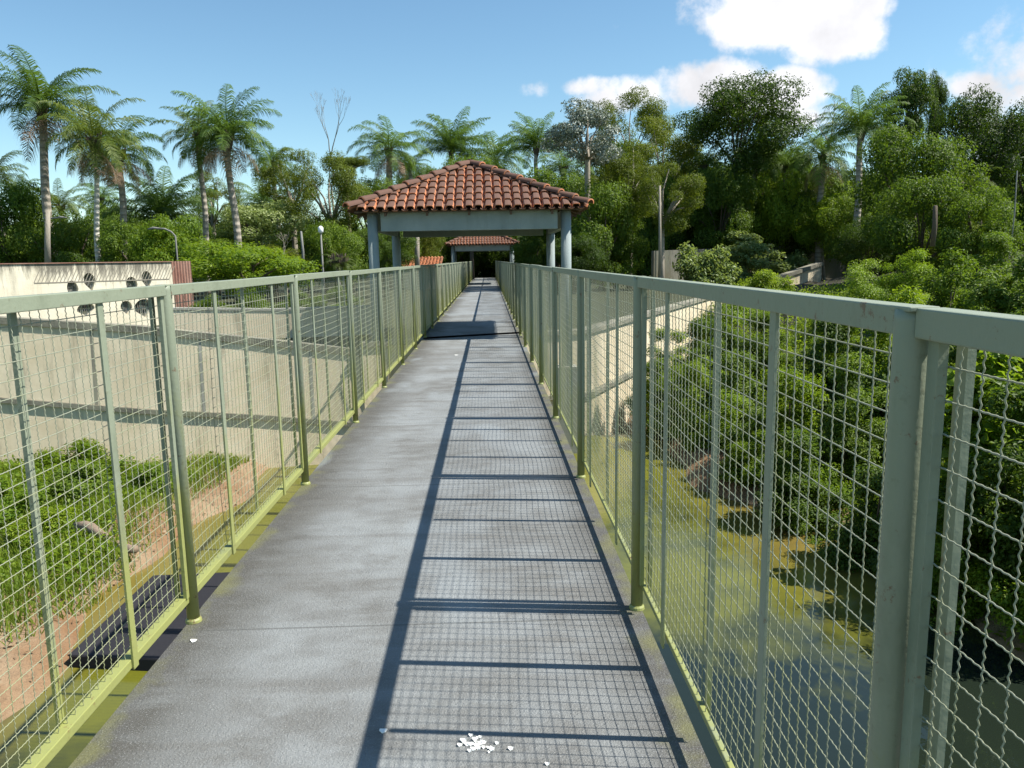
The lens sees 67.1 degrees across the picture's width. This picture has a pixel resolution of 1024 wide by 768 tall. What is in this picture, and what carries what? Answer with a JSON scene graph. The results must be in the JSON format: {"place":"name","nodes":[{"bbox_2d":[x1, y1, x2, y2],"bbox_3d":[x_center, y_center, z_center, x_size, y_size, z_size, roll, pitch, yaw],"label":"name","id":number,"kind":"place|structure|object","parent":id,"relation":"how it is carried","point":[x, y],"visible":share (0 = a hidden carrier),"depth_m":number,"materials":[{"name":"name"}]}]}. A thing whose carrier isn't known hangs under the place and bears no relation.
{"place":"outdoors","nodes":[
{"label":"outdoors","id":0,"kind":"place"},
{"bbox_2d":[0,449,248,645],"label":"grass","id":1,"kind":"structure","parent":0,"point":[17,595],"depth_m":10.37,"materials":[{"name":"green plant"}]},
{"bbox_2d":[77,272,822,346],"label":"terrace ground","id":2,"kind":"structure","parent":0,"point":[334,342],"depth_m":31.84,"materials":[{"name":"beige concrete"}]},
{"bbox_2d":[0,179,68,262],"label":"tree","id":3,"kind":"object","parent":2,"relation":"on","point":[17,201],"visible":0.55,"depth_m":32.19,"materials":[{"name":"green plant"}]},
{"bbox_2d":[0,44,120,254],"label":"palm tree","id":4,"kind":"object","parent":2,"relation":"on","point":[31,84],"visible":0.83,"depth_m":30.63,"materials":[{"name":"green plant"}]},
{"bbox_2d":[36,178,89,291],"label":"palm tree","id":5,"kind":"object","parent":2,"relation":"on","point":[62,201],"visible":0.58,"depth_m":49.64,"materials":[{"name":"green plant"}]},
{"bbox_2d":[14,207,124,307],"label":"tree","id":6,"kind":"object","parent":2,"relation":"on","point":[64,237],"visible":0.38,"depth_m":31.16,"materials":[{"name":"green plant"}]},
{"bbox_2d":[35,85,148,261],"bbox_3d":[-15.771,-7.040,29.710,3.846,8.155,3.994,-6,11,-31],"label":"palm tree","id":7,"kind":"object","parent":2,"relation":"on","point":[95,142],"visible":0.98,"depth_m":29.04,"materials":[{"name":"green plant"}]},
{"bbox_2d":[0,261,193,325],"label":"enclosure wall","id":8,"kind":"structure","parent":2,"relation":"on","point":[18,279],"depth_m":17.59,"materials":[{"name":"white paint"}]},
{"bbox_2d":[65,115,167,301],"bbox_3d":[-16.892,-7.523,33.578,3.971,7.929,4.384,-4,10,-19],"label":"palm tree","id":9,"kind":"object","parent":2,"relation":"on","point":[120,187],"visible":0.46,"depth_m":33.41,"materials":[{"name":"green plant"}]},
{"bbox_2d":[92,216,163,307],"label":"tree","id":10,"kind":"object","parent":2,"relation":"on","point":[111,242],"visible":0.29,"depth_m":29.37,"materials":[{"name":"green plant"}]},
{"bbox_2d":[99,165,228,246],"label":"palm tree","id":11,"kind":"object","parent":2,"relation":"on","point":[157,202],"visible":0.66,"depth_m":36.14,"materials":[{"name":"green plant"}]},
{"bbox_2d":[126,212,214,282],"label":"tree","id":12,"kind":"object","parent":2,"relation":"on","point":[148,249],"visible":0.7,"depth_m":27.57,"materials":[{"name":"green plant"}]},
{"bbox_2d":[149,100,237,297],"bbox_3d":[-13.927,-8.284,34.547,3.589,9.011,3.819,-1,9,-2],"label":"palm tree","id":13,"kind":"object","parent":2,"relation":"on","point":[204,205],"visible":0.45,"depth_m":34.19,"materials":[{"name":"green plant"}]},
{"bbox_2d":[178,171,243,294],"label":"tree","id":14,"kind":"object","parent":2,"relation":"on","point":[213,222],"visible":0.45,"depth_m":42.47,"materials":[{"name":"green plant"}]},
{"bbox_2d":[172,84,281,300],"bbox_3d":[-11.854,-7.964,32.957,4.390,8.822,4.554,-1,9,-2],"label":"palm tree","id":15,"kind":"object","parent":2,"relation":"on","point":[232,124],"visible":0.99,"depth_m":32.19,"materials":[{"name":"green plant"}]},
{"bbox_2d":[169,240,321,299],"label":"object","id":16,"kind":"object","parent":2,"relation":"on","point":[233,263],"visible":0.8,"depth_m":22.99,"materials":[{"name":"green plant"}]},
{"bbox_2d":[210,198,311,296],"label":"tree","id":17,"kind":"object","parent":2,"relation":"on","point":[265,218],"visible":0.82,"depth_m":37.91,"materials":[{"name":"green plant"}]},
{"bbox_2d":[173,305,371,347],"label":"terrace wall","id":18,"kind":"structure","parent":2,"relation":"on","point":[279,315],"depth_m":17.66,"materials":[{"name":"concrete"}]},
{"bbox_2d":[250,147,323,291],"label":"tree","id":19,"kind":"object","parent":2,"relation":"on","point":[282,180],"visible":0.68,"depth_m":39.82,"materials":[{"name":"green plant"}]},
{"bbox_2d":[293,221,357,296],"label":"forest tree","id":20,"kind":"object","parent":2,"relation":"on","point":[309,248],"visible":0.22,"depth_m":36.26,"materials":[{"name":"green plant"}]},
{"bbox_2d":[287,149,373,291],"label":"tree","id":21,"kind":"object","parent":2,"relation":"on","point":[341,178],"visible":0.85,"depth_m":38.10,"materials":[{"name":"green plant"}]},
{"bbox_2d":[308,219,369,291],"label":"tree","id":22,"kind":"object","parent":2,"relation":"on","point":[346,240],"visible":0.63,"depth_m":33.70,"materials":[{"name":"green plant"}]},
{"bbox_2d":[336,231,419,296],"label":"tree","id":23,"kind":"object","parent":2,"relation":"on","point":[404,253],"visible":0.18,"depth_m":36.28,"materials":[{"name":"green plant"}]},
{"bbox_2d":[346,115,433,287],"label":"palm tree","id":24,"kind":"object","parent":2,"relation":"on","point":[391,153],"visible":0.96,"depth_m":45.88,"materials":[{"name":"green plant"}]},
{"bbox_2d":[409,106,497,163],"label":"palm tree","id":25,"kind":"object","parent":2,"relation":"on","point":[452,142],"visible":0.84,"depth_m":74.25,"materials":[{"name":"green plant"}]},
{"bbox_2d":[460,130,533,173],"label":"tree","id":26,"kind":"object","parent":2,"relation":"on","point":[495,152],"visible":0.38,"depth_m":78.40,"materials":[{"name":"green plant"}]},
{"bbox_2d":[510,236,546,287],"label":"forest tree","id":27,"kind":"object","parent":2,"relation":"on","point":[534,255],"visible":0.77,"depth_m":40.97,"materials":[{"name":"green plant"}]},
{"bbox_2d":[497,111,568,279],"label":"palm tree","id":28,"kind":"object","parent":2,"relation":"on","point":[532,137],"visible":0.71,"depth_m":61.38,"materials":[{"name":"green plant"}]},
{"bbox_2d":[523,165,595,288],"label":"tree","id":29,"kind":"object","parent":2,"relation":"on","point":[570,186],"visible":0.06,"depth_m":42.06,"materials":[{"name":"green plant"}]},
{"bbox_2d":[534,150,594,277],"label":"palm tree","id":30,"kind":"object","parent":2,"relation":"on","point":[561,166],"visible":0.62,"depth_m":44.35,"materials":[{"name":"green plant"}]},
{"bbox_2d":[537,97,624,290],"bbox_3d":[3.449,-9.392,39.228,4.195,10.014,4.229,-1,9,-2],"label":"tree","id":31,"kind":"object","parent":2,"relation":"on","point":[567,136],"visible":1,"depth_m":37.95,"materials":[{"name":"green plant"}]},
{"bbox_2d":[555,231,611,292],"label":"tree","id":32,"kind":"object","parent":2,"relation":"on","point":[589,261],"visible":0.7,"depth_m":36.60,"materials":[{"name":"green plant"}]},
{"bbox_2d":[557,178,646,290],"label":"tree","id":33,"kind":"object","parent":2,"relation":"on","point":[609,204],"visible":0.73,"depth_m":38.50,"materials":[{"name":"green plant"}]},
{"bbox_2d":[593,216,650,288],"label":"forest tree","id":34,"kind":"object","parent":2,"relation":"on","point":[616,248],"visible":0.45,"depth_m":39.96,"materials":[{"name":"green plant"}]},
{"bbox_2d":[582,139,664,288],"bbox_3d":[5.877,-8.840,41.210,4.256,8.213,4.283,-1,9,-2],"label":"tree","id":35,"kind":"object","parent":2,"relation":"on","point":[617,169],"visible":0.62,"depth_m":39.89,"materials":[{"name":"green plant"}]},
{"bbox_2d":[593,84,673,164],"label":"tree","id":36,"kind":"object","parent":2,"relation":"on","point":[644,108],"visible":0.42,"depth_m":62.55,"materials":[{"name":"green plant"}]},
{"bbox_2d":[626,195,658,276],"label":"forest tree","id":37,"kind":"object","parent":2,"relation":"on","point":[648,230],"visible":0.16,"depth_m":52.97,"materials":[{"name":"green plant"}]},
{"bbox_2d":[623,160,706,277],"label":"tree","id":38,"kind":"object","parent":2,"relation":"on","point":[670,217],"visible":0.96,"depth_m":38.74,"materials":[{"name":"green plant"}]},
{"bbox_2d":[629,113,717,185],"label":"tree","id":39,"kind":"object","parent":2,"relation":"on","point":[676,151],"visible":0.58,"depth_m":54.77,"materials":[{"name":"green plant"}]},
{"bbox_2d":[646,174,708,271],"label":"forest tree","id":40,"kind":"object","parent":2,"relation":"on","point":[667,188],"visible":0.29,"depth_m":52.25,"materials":[{"name":"green plant"}]},
{"bbox_2d":[672,241,742,284],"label":"shrub","id":41,"kind":"object","parent":2,"relation":"on","point":[699,267],"visible":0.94,"depth_m":42.99,"materials":[{"name":"green plant"}]},
{"bbox_2d":[678,163,760,248],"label":"tree","id":42,"kind":"object","parent":2,"relation":"on","point":[707,218],"visible":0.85,"depth_m":48.89,"materials":[{"name":"green plant"}]},
{"bbox_2d":[670,68,817,219],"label":"tree","id":43,"kind":"object","parent":2,"relation":"on","point":[730,106],"visible":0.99,"depth_m":48.45,"materials":[{"name":"green plant"}]},
{"bbox_2d":[717,134,790,184],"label":"tree","id":44,"kind":"object","parent":2,"relation":"on","point":[767,165],"visible":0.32,"depth_m":50.13,"materials":[{"name":"green plant"}]},
{"bbox_2d":[651,244,891,279],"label":"boundary wall","id":45,"kind":"structure","parent":2,"relation":"on","point":[833,269],"depth_m":48.93,"materials":[{"name":"concrete"}]},
{"bbox_2d":[735,170,812,263],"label":"tree","id":46,"kind":"object","parent":2,"relation":"on","point":[773,216],"visible":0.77,"depth_m":49.71,"materials":[{"name":"green plant"}]},
{"bbox_2d":[773,177,817,263],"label":"forest tree","id":47,"kind":"object","parent":2,"relation":"on","point":[793,244],"visible":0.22,"depth_m":50.82,"materials":[{"name":"green plant"}]},
{"bbox_2d":[785,191,850,252],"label":"tree","id":48,"kind":"object","parent":2,"relation":"on","point":[813,230],"visible":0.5,"depth_m":48.68,"materials":[{"name":"green plant"}]},
{"bbox_2d":[774,123,867,279],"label":"palm tree","id":49,"kind":"object","parent":2,"relation":"on","point":[822,158],"visible":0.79,"depth_m":48.58,"materials":[{"name":"green plant"}]},
{"bbox_2d":[0,434,1023,767],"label":"pond water","id":50,"kind":"structure","parent":0,"point":[994,696],"depth_m":7.88,"materials":[{"name":"green liquid"}]},
{"bbox_2d":[0,255,1023,722],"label":"ground","id":51,"kind":"structure","parent":0,"point":[14,675],"depth_m":10.33,"materials":[{"name":"soil"}]},
{"bbox_2d":[0,473,53,524],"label":"shrub","id":52,"kind":"object","parent":51,"relation":"on","point":[7,496],"visible":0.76,"depth_m":11.79,"materials":[{"name":"green plant"}]},
{"bbox_2d":[0,503,80,549],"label":"shrub","id":53,"kind":"object","parent":51,"relation":"on","point":[44,517],"visible":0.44,"depth_m":11.01,"materials":[{"name":"green plant"}]},
{"bbox_2d":[21,459,128,505],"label":"shrub","id":54,"kind":"object","parent":51,"relation":"on","point":[59,486],"visible":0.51,"depth_m":12.73,"materials":[{"name":"green plant"}]},
{"bbox_2d":[33,437,135,477],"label":"shrub","id":55,"kind":"object","parent":51,"relation":"on","point":[56,455],"visible":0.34,"depth_m":14.01,"materials":[{"name":"green plant"}]},
{"bbox_2d":[69,572,229,670],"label":"drain slab","id":56,"kind":"structure","parent":51,"relation":"on","point":[149,658],"depth_m":8.34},
{"bbox_2d":[122,460,201,494],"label":"shrub","id":57,"kind":"object","parent":51,"relation":"on","point":[152,472],"visible":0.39,"depth_m":13.34,"materials":[{"name":"green plant"}]},
{"bbox_2d":[0,316,364,467],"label":"retaining wall","id":58,"kind":"structure","parent":51,"relation":"on","point":[9,425],"depth_m":14.72,"materials":[{"name":"concrete"}]},
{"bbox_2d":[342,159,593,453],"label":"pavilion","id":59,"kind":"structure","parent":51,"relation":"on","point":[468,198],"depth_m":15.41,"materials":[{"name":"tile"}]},
{"bbox_2d":[444,236,519,266],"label":"pavilion","id":60,"kind":"structure","parent":51,"relation":"on","point":[480,243],"depth_m":49.68,"materials":[{"name":"tile"}]},
{"bbox_2d":[358,298,714,434],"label":"retaining wall","id":61,"kind":"structure","parent":51,"relation":"on","point":[370,398],"depth_m":19.12,"materials":[{"name":"concrete"}]},
{"bbox_2d":[628,326,691,434],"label":"shrub","id":62,"kind":"object","parent":51,"relation":"on","point":[648,375],"visible":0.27,"depth_m":17.56,"materials":[{"name":"green plant"}]},
{"bbox_2d":[654,354,712,437],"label":"shrub","id":63,"kind":"object","parent":51,"relation":"on","point":[690,383],"visible":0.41,"depth_m":16.17,"materials":[{"name":"green plant"}]},
{"bbox_2d":[663,315,727,397],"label":"shrub","id":64,"kind":"object","parent":51,"relation":"on","point":[699,334],"visible":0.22,"depth_m":19.00,"materials":[{"name":"green plant"}]},
{"bbox_2d":[686,308,747,357],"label":"shrub","id":65,"kind":"object","parent":51,"relation":"on","point":[729,337],"visible":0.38,"depth_m":24.50,"materials":[{"name":"green plant"}]},
{"bbox_2d":[688,389,751,451],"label":"shrub","id":66,"kind":"object","parent":51,"relation":"on","point":[722,420],"visible":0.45,"depth_m":14.77,"materials":[{"name":"green plant"}]},
{"bbox_2d":[690,348,766,431],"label":"shrub","id":67,"kind":"object","parent":51,"relation":"on","point":[740,384],"visible":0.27,"depth_m":15.24,"materials":[{"name":"green plant"}]},
{"bbox_2d":[707,407,785,451],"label":"shrub","id":68,"kind":"object","parent":51,"relation":"on","point":[739,431],"visible":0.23,"depth_m":14.07,"materials":[{"name":"green plant"}]},
{"bbox_2d":[708,429,796,484],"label":"shrub","id":69,"kind":"object","parent":51,"relation":"on","point":[745,454],"visible":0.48,"depth_m":12.87,"materials":[{"name":"green plant"}]},
{"bbox_2d":[720,230,790,282],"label":"shrub","id":70,"kind":"object","parent":51,"relation":"on","point":[745,248],"visible":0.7,"depth_m":46.37,"materials":[{"name":"green plant"}]},
{"bbox_2d":[732,269,797,290],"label":"shrub","id":71,"kind":"object","parent":51,"relation":"on","point":[763,278],"visible":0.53,"depth_m":33.57,"materials":[{"name":"green plant"}]},
{"bbox_2d":[733,311,800,395],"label":"shrub","id":72,"kind":"object","parent":51,"relation":"on","point":[782,360],"visible":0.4,"depth_m":19.02,"materials":[{"name":"green plant"}]},
{"bbox_2d":[737,365,839,472],"bbox_3d":[4.746,0.655,13.452,1.860,2.076,1.627,-1,9,-2],"label":"shrub","id":73,"kind":"object","parent":51,"relation":"on","point":[817,397],"visible":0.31,"depth_m":13.24,"materials":[{"name":"green plant"}]},
{"bbox_2d":[774,262,822,284],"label":"garden wall","id":74,"kind":"structure","parent":51,"relation":"on","point":[806,273],"depth_m":45.50,"materials":[{"name":"concrete"}]},
{"bbox_2d":[752,427,857,533],"bbox_3d":[4.351,1.548,11.466,1.459,1.784,1.526,2,10,20],"label":"shrub","id":75,"kind":"object","parent":51,"relation":"on","point":[812,508],"visible":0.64,"depth_m":11.26,"materials":[{"name":"green plant"}]},
{"bbox_2d":[783,319,882,432],"bbox_3d":[6.412,-0.231,15.219,2.078,2.441,1.998,-1,9,-2],"label":"shrub","id":76,"kind":"object","parent":51,"relation":"on","point":[830,344],"visible":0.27,"depth_m":15.18,"materials":[{"name":"green plant"}]},
{"bbox_2d":[789,351,888,496],"bbox_3d":[5.316,0.670,12.505,1.591,2.469,1.665,3,10,25],"label":"shrub","id":77,"kind":"object","parent":51,"relation":"on","point":[863,438],"visible":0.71,"depth_m":12.10,"materials":[{"name":"green plant"}]},
{"bbox_2d":[806,463,884,574],"bbox_3d":[4.646,2.032,10.103,1.456,2.029,1.531,-1,9,-2],"label":"shrub","id":78,"kind":"object","parent":51,"relation":"on","point":[872,527],"visible":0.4,"depth_m":9.97,"materials":[{"name":"green plant"}]},
{"bbox_2d":[816,188,882,267],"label":"tree","id":79,"kind":"object","parent":51,"relation":"on","point":[842,215],"visible":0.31,"depth_m":46.60,"materials":[{"name":"green plant"}]},
{"bbox_2d":[686,272,1023,651],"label":"shrub","id":80,"kind":"object","parent":51,"relation":"on","point":[839,286],"visible":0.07,"depth_m":23.82,"materials":[{"name":"green plant"}]},
{"bbox_2d":[831,215,893,275],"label":"forest tree","id":81,"kind":"object","parent":51,"relation":"on","point":[852,247],"visible":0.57,"depth_m":40.43,"materials":[{"name":"green plant"}]},
{"bbox_2d":[807,82,917,275],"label":"palm tree","id":82,"kind":"object","parent":51,"relation":"on","point":[860,126],"visible":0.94,"depth_m":43.30,"materials":[{"name":"green plant"}]},
{"bbox_2d":[839,258,898,300],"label":"shrub","id":83,"kind":"object","parent":51,"relation":"on","point":[869,291],"visible":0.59,"depth_m":22.05,"materials":[{"name":"green plant"}]},
{"bbox_2d":[724,320,1023,618],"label":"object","id":84,"kind":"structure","parent":51,"relation":"on","point":[799,343],"depth_m":19.34,"materials":[{"name":"green plant"}]},
{"bbox_2d":[822,346,948,450],"bbox_3d":[6.550,0.179,13.554,2.127,2.050,2.199,-1,9,-2],"label":"shrub","id":85,"kind":"object","parent":51,"relation":"on","point":[881,374],"visible":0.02,"depth_m":13.40,"materials":[{"name":"green plant"}]},
{"bbox_2d":[855,285,955,398],"bbox_3d":[7.682,-0.630,14.859,2.300,2.574,2.541,-8,12,-38],"label":"shrub","id":86,"kind":"object","parent":51,"relation":"on","point":[911,297],"visible":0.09,"depth_m":14.82,"materials":[{"name":"green plant"}]},
{"bbox_2d":[874,65,938,272],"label":"tree","id":87,"kind":"object","parent":51,"relation":"on","point":[917,93],"visible":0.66,"depth_m":47.91,"materials":[{"name":"green plant"}]},
{"bbox_2d":[872,247,940,302],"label":"shrub","id":88,"kind":"object","parent":51,"relation":"on","point":[893,280],"visible":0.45,"depth_m":20.14,"materials":[{"name":"green plant"}]},
{"bbox_2d":[847,121,990,276],"bbox_3d":[18.687,-8.027,35.851,5.815,7.881,5.820,-1,9,-2],"label":"tree","id":89,"kind":"object","parent":51,"relation":"on","point":[887,159],"visible":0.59,"depth_m":34.44,"materials":[{"name":"green plant"}]},
{"bbox_2d":[869,170,988,282],"bbox_3d":[16.953,-6.126,32.493,4.654,5.256,4.470,-1,9,-2],"label":"tree","id":90,"kind":"object","parent":51,"relation":"on","point":[895,233],"visible":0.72,"depth_m":31.18,"materials":[{"name":"green plant"}]},
{"bbox_2d":[924,68,949,138],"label":"tree","id":91,"kind":"object","parent":51,"relation":"on","point":[941,94],"visible":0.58,"depth_m":50.38,"materials":[{"name":"green plant"}]},
{"bbox_2d":[912,246,1003,311],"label":"shrub","id":92,"kind":"object","parent":51,"relation":"on","point":[959,269],"visible":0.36,"depth_m":17.01,"materials":[{"name":"green plant"}]},
{"bbox_2d":[930,493,1005,633],"bbox_3d":[5.101,2.098,8.780,1.502,1.647,1.325,-1,9,-2],"label":"shrub","id":93,"kind":"object","parent":51,"relation":"on","point":[936,571],"visible":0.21,"depth_m":8.53,"materials":[{"name":"green plant"}]},
{"bbox_2d":[918,82,1023,226],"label":"tree","id":94,"kind":"object","parent":51,"relation":"on","point":[997,135],"visible":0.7,"depth_m":41.97,"materials":[{"name":"green plant"}]},
{"bbox_2d":[920,182,1023,273],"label":"tree","id":95,"kind":"object","parent":51,"relation":"on","point":[970,241],"visible":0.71,"depth_m":29.52,"materials":[{"name":"green plant"}]},
{"bbox_2d":[935,350,1023,535],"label":"shrub","id":96,"kind":"object","parent":51,"relation":"on","point":[996,364],"visible":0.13,"depth_m":9.03,"materials":[{"name":"green plant"}]},
{"bbox_2d":[936,379,1023,607],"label":"shrub","id":97,"kind":"object","parent":51,"relation":"on","point":[1006,551],"visible":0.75,"depth_m":8.21,"materials":[{"name":"green plant"}]},
{"bbox_2d":[948,251,1023,365],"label":"shrub","id":98,"kind":"object","parent":51,"relation":"on","point":[1000,302],"visible":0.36,"depth_m":14.15,"materials":[{"name":"green plant"}]},
{"bbox_2d":[960,231,1022,306],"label":"shrub","id":99,"kind":"object","parent":51,"relation":"on","point":[996,241],"visible":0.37,"depth_m":18.93,"materials":[{"name":"green plant"}]},
{"bbox_2d":[964,564,1023,630],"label":"shrub","id":100,"kind":"object","parent":51,"relation":"on","point":[1004,598],"visible":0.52,"depth_m":7.86,"materials":[{"name":"green plant"}]},
{"bbox_2d":[964,487,1023,634],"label":"shrub","id":101,"kind":"object","parent":51,"relation":"on","point":[1007,619],"visible":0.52,"depth_m":7.83,"materials":[{"name":"green plant"}]},
{"bbox_2d":[0,0,1023,229],"label":"sky","id":102,"kind":"structure","parent":0,"point":[402,61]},
{"label":"terrain","id":103,"kind":"structure","parent":0,"visible":0},
{"bbox_2d":[68,278,710,767],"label":"footbridge","id":104,"kind":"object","parent":103,"relation":"on","point":[428,570],"visible":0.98,"depth_m":3.45,"materials":[{"name":"paint"}]},
{"bbox_2d":[0,261,472,767],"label":"fence","id":105,"kind":"object","parent":104,"relation":"on","point":[59,737],"visible":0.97,"depth_m":3.35,"materials":[{"name":"metal"}]},
{"bbox_2d":[495,261,1023,767],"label":"fence","id":106,"kind":"object","parent":104,"relation":"on","point":[923,339],"visible":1,"depth_m":1.63,"materials":[{"name":"metal"}]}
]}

